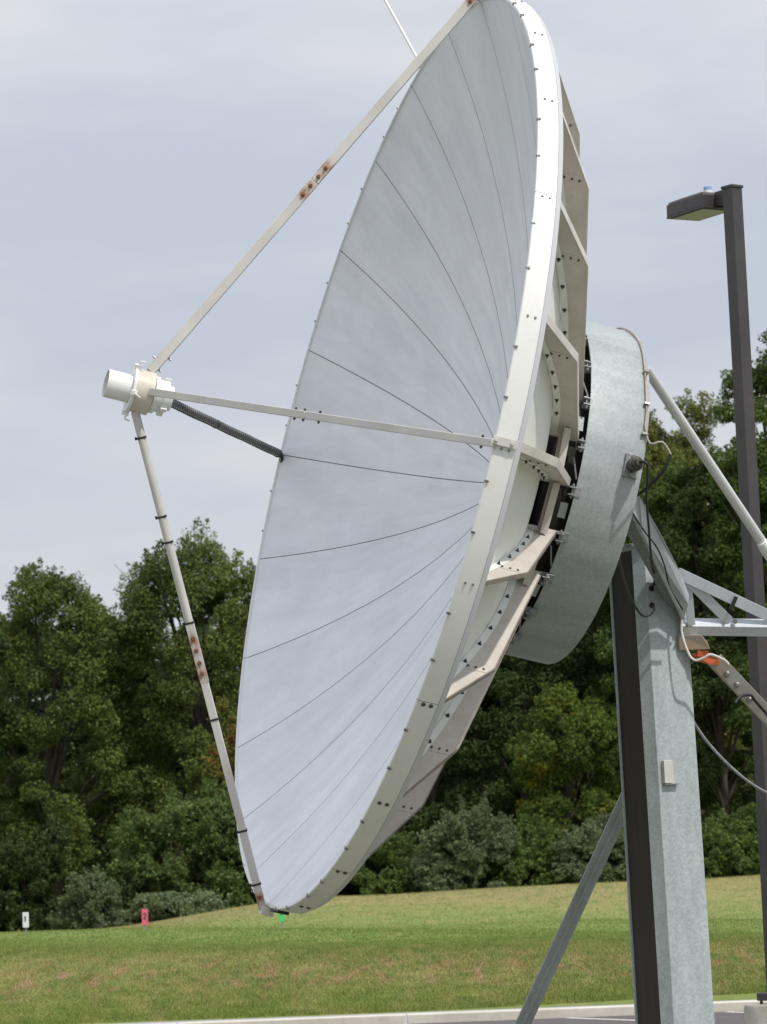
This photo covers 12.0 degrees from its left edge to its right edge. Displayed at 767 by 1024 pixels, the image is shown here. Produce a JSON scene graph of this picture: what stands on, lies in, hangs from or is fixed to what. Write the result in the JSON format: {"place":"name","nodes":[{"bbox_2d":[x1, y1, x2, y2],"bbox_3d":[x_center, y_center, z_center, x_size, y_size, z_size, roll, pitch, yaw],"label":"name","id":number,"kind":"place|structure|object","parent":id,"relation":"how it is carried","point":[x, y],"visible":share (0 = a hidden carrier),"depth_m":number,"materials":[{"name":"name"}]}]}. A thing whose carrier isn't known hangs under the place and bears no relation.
{"place":"outdoors","nodes":[
{"label":"outdoors","id":0,"kind":"place"},
{"bbox_2d":[0,874,766,1023],"bbox_3d":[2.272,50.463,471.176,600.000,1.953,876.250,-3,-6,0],"label":"grass field","id":1,"kind":"structure","parent":0,"point":[713,901],"depth_m":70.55,"materials":[{"name":"green plant"}]},
{"bbox_2d":[0,629,28,857],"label":"leafy tree","id":2,"kind":"object","parent":1,"relation":"on","point":[10,716],"visible":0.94,"depth_m":115.96,"materials":[{"name":"green plant"}]},
{"bbox_2d":[22,912,28,934],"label":"marker sign","id":3,"kind":"object","parent":1,"relation":"on","point":[25,920],"visible":0.98,"depth_m":79.54,"materials":[{"name":"white plastic"}]},
{"bbox_2d":[0,815,75,931],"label":"dark shrub","id":4,"kind":"object","parent":1,"relation":"on","point":[24,864],"visible":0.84,"depth_m":110.73,"materials":[{"name":"green plant"}]},
{"bbox_2d":[0,612,92,931],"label":"background tree","id":5,"kind":"object","parent":1,"relation":"on","point":[19,749],"visible":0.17,"depth_m":129.87,"materials":[{"name":"green plant"}]},
{"bbox_2d":[0,557,149,907],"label":"leafy tree","id":6,"kind":"object","parent":1,"relation":"on","point":[91,664],"visible":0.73,"depth_m":119.15,"materials":[{"name":"green plant"}]},
{"bbox_2d":[46,863,132,929],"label":"grey shrub","id":7,"kind":"object","parent":1,"relation":"on","point":[87,896],"visible":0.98,"depth_m":106.07,"materials":[{"name":"green plant"}]},
{"bbox_2d":[44,603,192,878],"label":"background tree","id":8,"kind":"object","parent":1,"relation":"on","point":[104,848],"visible":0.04,"depth_m":130.35,"materials":[{"name":"green plant"}]},
{"bbox_2d":[92,850,176,924],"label":"dark shrub","id":9,"kind":"object","parent":1,"relation":"on","point":[134,879],"visible":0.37,"depth_m":107.95,"materials":[{"name":"green plant"}]},
{"bbox_2d":[142,909,147,929],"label":"marker sign","id":10,"kind":"object","parent":1,"relation":"on","point":[144,917],"visible":0.97,"depth_m":79.53,"materials":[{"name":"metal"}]},
{"bbox_2d":[80,517,255,893],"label":"leafy tree","id":11,"kind":"object","parent":1,"relation":"on","point":[166,724],"visible":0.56,"depth_m":120.00,"materials":[{"name":"green plant"}]},
{"bbox_2d":[93,777,244,922],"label":"sumac shrub","id":12,"kind":"object","parent":1,"relation":"on","point":[151,838],"visible":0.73,"depth_m":108.72,"materials":[{"name":"green plant"}]},
{"bbox_2d":[122,889,232,920],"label":"shrub","id":13,"kind":"object","parent":1,"relation":"on","point":[164,905],"visible":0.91,"depth_m":102.85,"materials":[{"name":"green plant"}]},
{"bbox_2d":[166,597,248,885],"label":"background tree","id":14,"kind":"object","parent":1,"relation":"on","point":[209,664],"visible":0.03,"depth_m":132.50,"materials":[{"name":"green plant"}]},
{"bbox_2d":[182,780,254,907],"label":"sumac shrub","id":15,"kind":"object","parent":1,"relation":"on","point":[240,899],"visible":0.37,"depth_m":109.16,"materials":[{"name":"green plant"}]},
{"bbox_2d":[195,695,246,893],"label":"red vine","id":16,"kind":"object","parent":1,"relation":"on","point":[212,770],"visible":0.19,"depth_m":111.24,"materials":[{"name":"green plant"}]},
{"bbox_2d":[278,913,284,928],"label":"marker sign","id":17,"kind":"object","parent":1,"relation":"on","point":[281,918],"visible":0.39,"depth_m":79.52,"materials":[{"name":"green plastic"}]},
{"bbox_2d":[237,867,372,903],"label":"dark shrub","id":18,"kind":"object","parent":1,"relation":"on","point":[346,892],"visible":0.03,"depth_m":109.84,"materials":[{"name":"green plant"}]},
{"bbox_2d":[216,564,398,845],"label":"leafy tree","id":19,"kind":"object","parent":1,"relation":"on","point":[242,646],"visible":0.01,"depth_m":122.30,"materials":[{"name":"green plant"}]},
{"bbox_2d":[0,616,712,931],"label":"wood","id":20,"kind":"object","parent":1,"relation":"on","point":[199,630],"visible":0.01,"depth_m":136.82,"materials":[{"name":"green plant"}]},
{"bbox_2d":[337,831,441,895],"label":"dark shrub","id":21,"kind":"object","parent":1,"relation":"on","point":[383,861],"visible":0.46,"depth_m":108.50,"materials":[{"name":"green plant"}]},
{"bbox_2d":[375,771,463,870],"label":"background tree","id":22,"kind":"object","parent":1,"relation":"on","point":[418,831],"depth_m":129.66,"materials":[{"name":"green plant"}]},
{"bbox_2d":[392,850,468,893],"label":"dark shrub","id":23,"kind":"object","parent":1,"relation":"on","point":[410,887],"visible":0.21,"depth_m":108.18,"materials":[{"name":"green plant"}]},
{"bbox_2d":[394,656,521,865],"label":"leafy tree","id":24,"kind":"object","parent":1,"relation":"on","point":[432,807],"visible":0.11,"depth_m":119.79,"materials":[{"name":"green plant"}]},
{"bbox_2d":[403,791,528,892],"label":"grey shrub","id":25,"kind":"object","parent":1,"relation":"on","point":[463,842],"visible":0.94,"depth_m":106.81,"materials":[{"name":"green plant"}]},
{"bbox_2d":[411,668,563,858],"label":"background tree","id":26,"kind":"object","parent":1,"relation":"on","point":[508,811],"visible":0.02,"depth_m":129.73,"materials":[{"name":"green plant"}]},
{"bbox_2d":[442,639,610,886],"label":"leafy tree","id":27,"kind":"object","parent":1,"relation":"on","point":[479,741],"visible":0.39,"depth_m":119.77,"materials":[{"name":"green plant"}]},
{"bbox_2d":[473,813,582,887],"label":"green shrub","id":28,"kind":"object","parent":1,"relation":"on","point":[533,853],"visible":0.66,"depth_m":107.17,"materials":[{"name":"green plant"}]},
{"bbox_2d":[503,678,620,839],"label":"yellowing tree","id":29,"kind":"object","parent":1,"relation":"on","point":[553,783],"visible":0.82,"depth_m":115.51,"materials":[{"name":"green plant"}]},
{"bbox_2d":[520,859,611,885],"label":"dark shrub","id":30,"kind":"object","parent":1,"relation":"on","point":[536,875],"visible":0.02,"depth_m":108.63,"materials":[{"name":"green plant"}]},
{"bbox_2d":[529,589,619,865],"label":"leafy tree","id":31,"kind":"object","parent":1,"relation":"on","point":[586,645],"visible":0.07,"depth_m":120.51,"materials":[{"name":"green plant"}]},
{"bbox_2d":[549,809,626,883],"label":"grey shrub","id":32,"kind":"object","parent":1,"relation":"on","point":[580,847],"visible":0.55,"depth_m":106.43,"materials":[{"name":"green plant"}]},
{"bbox_2d":[579,408,689,807],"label":"sparse tree","id":33,"kind":"object","parent":1,"relation":"on","point":[605,607],"visible":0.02,"depth_m":122.24,"materials":[{"name":"green plant"}]},
{"bbox_2d":[579,452,745,821],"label":"leafy tree","id":34,"kind":"object","parent":1,"relation":"on","point":[659,489],"visible":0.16,"depth_m":119.09,"materials":[{"name":"green plant"}]},
{"bbox_2d":[613,388,756,867],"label":"sparse tree","id":35,"kind":"object","parent":1,"relation":"on","point":[683,446],"visible":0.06,"depth_m":123.23,"materials":[{"name":"green plant"}]},
{"bbox_2d":[657,454,766,859],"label":"leafy tree","id":36,"kind":"object","parent":1,"relation":"on","point":[682,524],"visible":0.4,"depth_m":118.06,"materials":[{"name":"green plant"}]},
{"bbox_2d":[703,508,756,860],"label":"background tree","id":37,"kind":"object","parent":1,"relation":"on","point":[752,753],"depth_m":129.76,"materials":[{"name":"green plant"}]},
{"bbox_2d":[701,802,759,877],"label":"green shrub","id":38,"kind":"object","parent":1,"relation":"on","point":[730,845],"visible":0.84,"depth_m":106.76,"materials":[{"name":"green plant"}]},
{"bbox_2d":[697,330,766,773],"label":"leafy tree","id":39,"kind":"object","parent":1,"relation":"on","point":[731,519],"visible":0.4,"depth_m":117.23,"materials":[{"name":"green plant"}]},
{"bbox_2d":[712,469,766,783],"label":"background tree","id":40,"kind":"object","parent":1,"relation":"on","point":[723,607],"depth_m":131.44,"materials":[{"name":"green plant"}]},
{"bbox_2d":[0,0,766,1023],"label":"sky","id":41,"kind":"structure","parent":0,"point":[147,146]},
{"bbox_2d":[418,1011,744,1023],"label":"car park","id":42,"kind":"structure","parent":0,"point":[732,1017],"depth_m":45.34,"materials":[{"name":"grey asphalt"}]},
{"bbox_2d":[155,1000,766,1023],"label":"kerb","id":43,"kind":"structure","parent":42,"relation":"on","point":[567,1012],"depth_m":46.89,"materials":[{"name":"concrete"}]},
{"bbox_2d":[575,1012,743,1020],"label":"parking lines","id":44,"kind":"object","parent":42,"relation":"on","point":[623,1019],"visible":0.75,"depth_m":45.56,"materials":[{"name":"white paint"}]},
{"label":"grass verge","id":45,"kind":"structure","parent":0,"visible":0},
{"bbox_2d":[102,0,766,1023],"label":"satellite dish","id":46,"kind":"object","parent":45,"relation":"on","point":[458,510],"visible":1,"depth_m":27.27,"materials":[{"name":"paint"}]},
{"bbox_2d":[666,184,766,1023],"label":"street lamp","id":47,"kind":"object","parent":45,"relation":"on","point":[726,200],"visible":1,"depth_m":33.19,"materials":[{"name":"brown metal"}]}
]}

